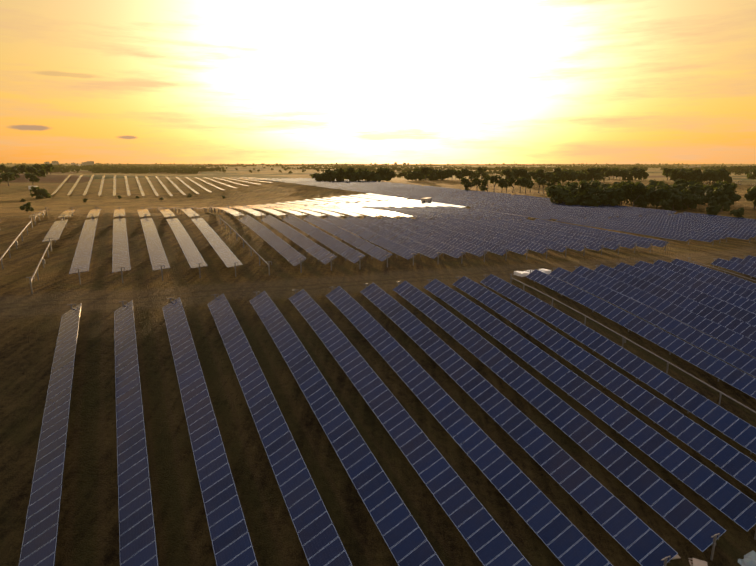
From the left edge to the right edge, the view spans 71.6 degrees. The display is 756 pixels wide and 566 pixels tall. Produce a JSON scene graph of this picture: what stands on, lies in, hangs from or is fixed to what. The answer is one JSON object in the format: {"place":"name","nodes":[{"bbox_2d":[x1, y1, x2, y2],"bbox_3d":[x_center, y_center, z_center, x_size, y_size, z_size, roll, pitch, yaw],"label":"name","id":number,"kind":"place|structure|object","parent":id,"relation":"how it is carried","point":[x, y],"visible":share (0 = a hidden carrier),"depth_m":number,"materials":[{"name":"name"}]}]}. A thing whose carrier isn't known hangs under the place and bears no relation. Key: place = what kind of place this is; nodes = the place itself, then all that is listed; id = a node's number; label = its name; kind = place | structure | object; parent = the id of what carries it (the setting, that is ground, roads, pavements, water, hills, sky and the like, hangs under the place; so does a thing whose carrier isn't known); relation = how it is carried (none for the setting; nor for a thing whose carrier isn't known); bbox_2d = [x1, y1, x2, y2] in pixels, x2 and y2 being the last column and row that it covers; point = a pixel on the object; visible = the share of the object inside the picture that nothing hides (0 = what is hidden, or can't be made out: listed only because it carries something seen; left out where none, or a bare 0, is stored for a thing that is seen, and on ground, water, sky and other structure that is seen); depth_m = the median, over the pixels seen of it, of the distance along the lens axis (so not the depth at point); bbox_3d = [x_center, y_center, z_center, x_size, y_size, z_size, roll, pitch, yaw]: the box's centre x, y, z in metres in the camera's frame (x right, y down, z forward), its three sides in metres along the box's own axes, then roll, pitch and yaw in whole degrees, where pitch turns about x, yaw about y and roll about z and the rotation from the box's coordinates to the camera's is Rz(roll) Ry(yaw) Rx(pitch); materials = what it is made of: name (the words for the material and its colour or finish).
{"place":"outdoors","nodes":[
{"label":"outdoors","id":0,"kind":"place"},
{"bbox_2d":[0,164,755,565],"bbox_3d":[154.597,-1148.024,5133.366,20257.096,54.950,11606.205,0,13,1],"label":"ground","id":1,"kind":"structure","parent":0,"point":[88,524],"depth_m":54.79,"materials":[{"name":"brown soil"}]},
{"bbox_2d":[44,161,93,165],"bbox_3d":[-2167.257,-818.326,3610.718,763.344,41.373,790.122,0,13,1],"label":"buildings","id":2,"kind":"structure","parent":1,"relation":"on","point":[89,162],"depth_m":3303.60,"materials":[{"name":"beige"}]},
{"bbox_2d":[20,193,225,212],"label":"bushes","id":3,"kind":"object","parent":1,"relation":"on","point":[26,206],"depth_m":170.57,"materials":[{"name":"green plant"}]},
{"bbox_2d":[0,207,271,293],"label":"solar panel supports","id":4,"kind":"object","parent":1,"relation":"on","point":[50,242],"visible":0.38,"depth_m":88.10,"materials":[{"name":"silver metal"}]},
{"bbox_2d":[30,208,242,273],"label":"solar panels","id":5,"kind":"object","parent":4,"relation":"on","point":[156,251],"visible":1,"depth_m":93.11,"materials":[{"name":"glass"}]},
{"bbox_2d":[62,178,283,197],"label":"solar panel supports","id":6,"kind":"object","parent":1,"relation":"on","point":[206,182],"visible":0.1,"depth_m":525.51,"materials":[{"name":"silver metal"}]},
{"bbox_2d":[51,175,294,195],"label":"solar panels","id":7,"kind":"object","parent":6,"relation":"on","point":[114,187],"visible":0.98,"depth_m":496.13,"materials":[{"name":"glass"}]},
{"bbox_2d":[149,195,463,211],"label":"solar panel supports","id":8,"kind":"object","parent":1,"relation":"on","point":[221,210],"visible":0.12,"depth_m":207.71,"materials":[{"name":"silver metal"}]},
{"bbox_2d":[145,193,465,208],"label":"solar panels","id":9,"kind":"object","parent":8,"relation":"on","point":[405,203],"visible":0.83,"depth_m":241.90,"materials":[{"name":"glass"}]},
{"bbox_2d":[211,205,411,221],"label":"solar panel supports","id":10,"kind":"object","parent":1,"relation":"on","point":[287,212],"visible":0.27,"depth_m":148.01,"materials":[{"name":"silver metal"}]},
{"bbox_2d":[209,207,412,216],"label":"solar panels","id":11,"kind":"object","parent":10,"relation":"on","point":[345,210],"visible":0.98,"depth_m":151.92,"materials":[{"name":"glass"}]},
{"bbox_2d":[333,162,410,166],"bbox_3d":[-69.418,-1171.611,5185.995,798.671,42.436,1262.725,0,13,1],"label":"buildings","id":12,"kind":"structure","parent":1,"relation":"on","point":[395,163],"depth_m":5159.58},
{"bbox_2d":[2,163,753,165],"bbox_3d":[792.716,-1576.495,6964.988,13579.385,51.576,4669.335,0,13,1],"label":"trees","id":13,"kind":"object","parent":1,"relation":"on","point":[376,164],"visible":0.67,"depth_m":7619.26,"materials":[{"name":"green plant"}]},
{"bbox_2d":[0,163,755,198],"bbox_3d":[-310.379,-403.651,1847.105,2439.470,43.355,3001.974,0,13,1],"label":"trees","id":14,"kind":"object","parent":1,"relation":"on","point":[599,174],"depth_m":505.56,"materials":[{"name":"green plant"}]},
{"bbox_2d":[7,163,755,173],"bbox_3d":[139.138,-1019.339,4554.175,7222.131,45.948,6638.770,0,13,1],"label":"trees","id":15,"kind":"object","parent":1,"relation":"on","point":[141,168],"materials":[{"name":"green plant"}]},
{"bbox_2d":[69,256,755,565],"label":"solar panel supports","id":16,"kind":"object","parent":1,"relation":"on","point":[714,535],"visible":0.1,"depth_m":64.03,"materials":[{"name":"silver metal"}]},
{"bbox_2d":[19,255,755,565],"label":"solar panels","id":17,"kind":"object","parent":16,"relation":"on","point":[641,282],"visible":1,"depth_m":47.97,"materials":[{"name":"blue glass"}]},
{"bbox_2d":[421,198,431,204],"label":"inverter cabin","id":18,"kind":"object","parent":1,"relation":"on","point":[426,200],"visible":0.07,"depth_m":240.10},
{"bbox_2d":[242,206,667,272],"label":"solar panel supports","id":19,"kind":"object","parent":1,"relation":"on","point":[443,253],"visible":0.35,"depth_m":106.59,"materials":[{"name":"silver metal"}]},
{"bbox_2d":[239,206,668,265],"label":"solar panels","id":20,"kind":"object","parent":19,"relation":"on","point":[457,232],"visible":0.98,"depth_m":119.61,"materials":[{"name":"blue glass"}]},
{"bbox_2d":[267,181,755,245],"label":"solar panel supports","id":21,"kind":"object","parent":1,"relation":"on","point":[590,226],"visible":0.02,"depth_m":153.17,"materials":[{"name":"silver metal"}]},
{"bbox_2d":[256,178,755,241],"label":"solar panels","id":22,"kind":"object","parent":21,"relation":"on","point":[685,226],"visible":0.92,"depth_m":200.94,"materials":[{"name":"blue glass"}]},
{"bbox_2d":[460,174,743,217],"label":"field edge trees","id":23,"kind":"object","parent":1,"relation":"on","point":[525,182],"depth_m":329.03,"materials":[{"name":"green plant"}]},
{"bbox_2d":[546,179,755,211],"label":"belt tree","id":24,"kind":"object","parent":1,"relation":"on","point":[679,193],"depth_m":231.88,"materials":[{"name":"green plant"}]},
{"bbox_2d":[672,554,692,565],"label":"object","id":25,"kind":"object","parent":1,"relation":"on","point":[677,556],"visible":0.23,"depth_m":37.59,"materials":[{"name":"brown wood"}]},
{"bbox_2d":[692,558,707,565],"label":"cardboard debris","id":26,"kind":"object","parent":25,"relation":"on","point":[697,562],"visible":1,"depth_m":37.29,"materials":[{"name":"brown cardboard"}]},
{"bbox_2d":[738,550,755,565],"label":"tarp heap","id":27,"kind":"object","parent":1,"relation":"on","point":[749,559],"visible":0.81,"depth_m":37.87,"materials":[{"name":"grey fabric"}]},
{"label":"module pallets","id":28,"kind":"object","parent":1,"relation":"on","visible":0},
{"bbox_2d":[514,268,551,276],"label":"vehicles","id":29,"kind":"object","parent":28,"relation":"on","point":[526,273],"visible":0.65,"depth_m":93.78,"materials":[{"name":"white metal"}]},
{"bbox_2d":[0,0,755,163],"label":"sky","id":30,"kind":"structure","parent":0,"point":[98,81],"materials":[{"name":"yellow"}]}
]}

